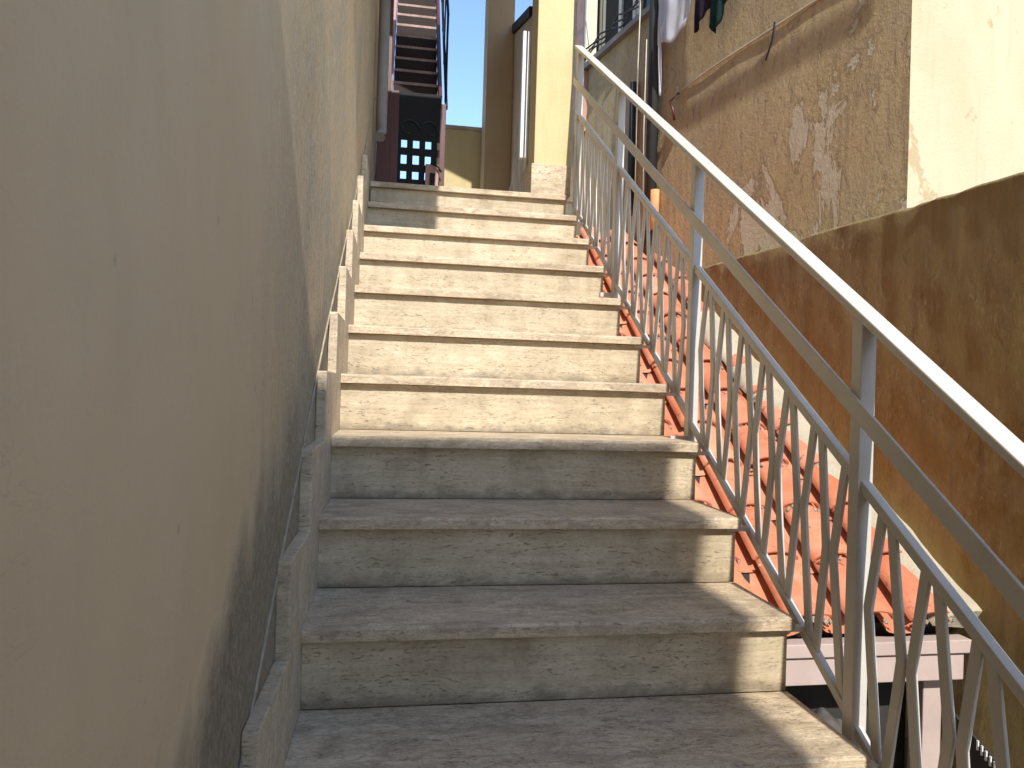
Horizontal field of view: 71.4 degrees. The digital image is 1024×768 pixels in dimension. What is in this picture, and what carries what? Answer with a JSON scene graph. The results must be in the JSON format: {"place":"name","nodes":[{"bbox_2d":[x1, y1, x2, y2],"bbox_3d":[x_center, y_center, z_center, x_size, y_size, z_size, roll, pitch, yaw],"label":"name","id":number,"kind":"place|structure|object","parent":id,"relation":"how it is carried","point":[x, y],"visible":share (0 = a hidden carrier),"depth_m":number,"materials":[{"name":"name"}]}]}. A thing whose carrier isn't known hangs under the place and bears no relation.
{"place":"outdoors","nodes":[
{"label":"outdoors","id":0,"kind":"place"},
{"bbox_2d":[375,0,532,179],"label":"sky","id":1,"kind":"structure","parent":0,"point":[466,17],"materials":[{"name":"blue"}]},
{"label":"ground","id":2,"kind":"structure","parent":0,"visible":0},
{"bbox_2d":[0,0,390,767],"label":"rendered house","id":3,"kind":"structure","parent":2,"relation":"on","point":[178,186],"depth_m":0.66,"materials":[{"name":"paint"}]},
{"bbox_2d":[375,0,445,185],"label":"lattice gate","id":4,"kind":"structure","parent":3,"relation":"attached to","point":[419,117],"depth_m":5.24,"materials":[{"name":"brown metal"}]},
{"bbox_2d":[241,155,869,767],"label":"staircase","id":5,"kind":"structure","parent":2,"relation":"on","point":[511,545],"depth_m":1.91,"materials":[{"name":"stone"}]},
{"bbox_2d":[391,0,449,109],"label":"steel staircase","id":6,"kind":"structure","parent":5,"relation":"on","point":[416,54],"depth_m":5.85,"materials":[{"name":"brown metal"}]},
{"bbox_2d":[437,124,481,188],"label":"terrace parapet","id":7,"kind":"structure","parent":5,"relation":"on","point":[462,167],"depth_m":5.91,"materials":[{"name":"yellow paint"}]},
{"bbox_2d":[480,0,514,190],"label":"pier","id":8,"kind":"structure","parent":5,"relation":"on","point":[497,98],"depth_m":5.66,"materials":[{"name":"beige paint"}]},
{"bbox_2d":[508,6,532,191],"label":"landing wall","id":9,"kind":"structure","parent":5,"relation":"on","point":[522,22],"depth_m":5.34,"materials":[{"name":"beige paint"}]},
{"bbox_2d":[524,0,573,198],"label":"gate pillar","id":10,"kind":"structure","parent":5,"relation":"on","point":[548,170],"depth_m":4.25,"materials":[{"name":"paint"}]},
{"bbox_2d":[519,31,530,170],"bbox_3d":[0.083,-1.810,4.869,0.107,0.795,0.842,2,0,-4],"label":"gate leaf","id":11,"kind":"object","parent":10,"relation":"attached to","point":[524,97],"visible":0.73,"depth_m":4.46,"materials":[{"name":"white metal"}]},
{"bbox_2d":[561,45,1023,767],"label":"stair railing","id":12,"kind":"object","parent":5,"relation":"attached to","point":[851,679],"visible":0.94,"depth_m":1.68,"materials":[{"name":"white metal"}]},
{"bbox_2d":[576,227,981,767],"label":"lean to","id":13,"kind":"object","parent":2,"relation":"on","point":[807,685],"visible":0.2,"depth_m":2.92,"materials":[{"name":"tile"}]},
{"bbox_2d":[565,0,1023,280],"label":"weathered house","id":14,"kind":"structure","parent":2,"relation":"on","point":[797,119],"depth_m":4.08,"materials":[{"name":"beige paint"}]},
{"bbox_2d":[584,0,638,61],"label":"window grille","id":15,"kind":"object","parent":14,"relation":"on","point":[632,8],"visible":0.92,"depth_m":6.16,"materials":[{"name":"black metal"}]},
{"bbox_2d":[584,0,649,69],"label":"window","id":16,"kind":"structure","parent":14,"relation":"in","point":[633,24],"depth_m":6.26,"materials":[{"name":"grey glass"}]},
{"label":"clothes line","id":17,"kind":"object","parent":14,"relation":"attached to","visible":0},
{"bbox_2d":[657,0,690,95],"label":"shirt","id":18,"kind":"object","parent":17,"relation":"hanging from","point":[673,15],"visible":1,"depth_m":5.27,"materials":[{"name":"white fabric"}]},
{"bbox_2d":[694,0,710,32],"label":"towel","id":19,"kind":"object","parent":17,"relation":"hanging from","point":[702,7],"visible":0.98,"depth_m":4.94,"materials":[{"name":"fabric"}]},
{"bbox_2d":[709,0,726,32],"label":"trousers","id":20,"kind":"object","parent":17,"relation":"hanging from","point":[716,11],"visible":1,"depth_m":4.79,"materials":[{"name":"green fabric"}]},
{"bbox_2d":[814,707,841,733],"bbox_3d":[0.938,1.269,2.465,0.620,0.167,0.260,2,0,-9],"label":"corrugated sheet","id":21,"kind":"object","parent":2,"relation":"on","point":[826,715],"visible":0.1,"depth_m":2.60,"materials":[{"name":"grey metal"}]},
{"bbox_2d":[701,172,1023,767],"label":"boundary wall","id":22,"kind":"structure","parent":2,"relation":"on","point":[939,281],"depth_m":2.89,"materials":[{"name":"brown paint"}]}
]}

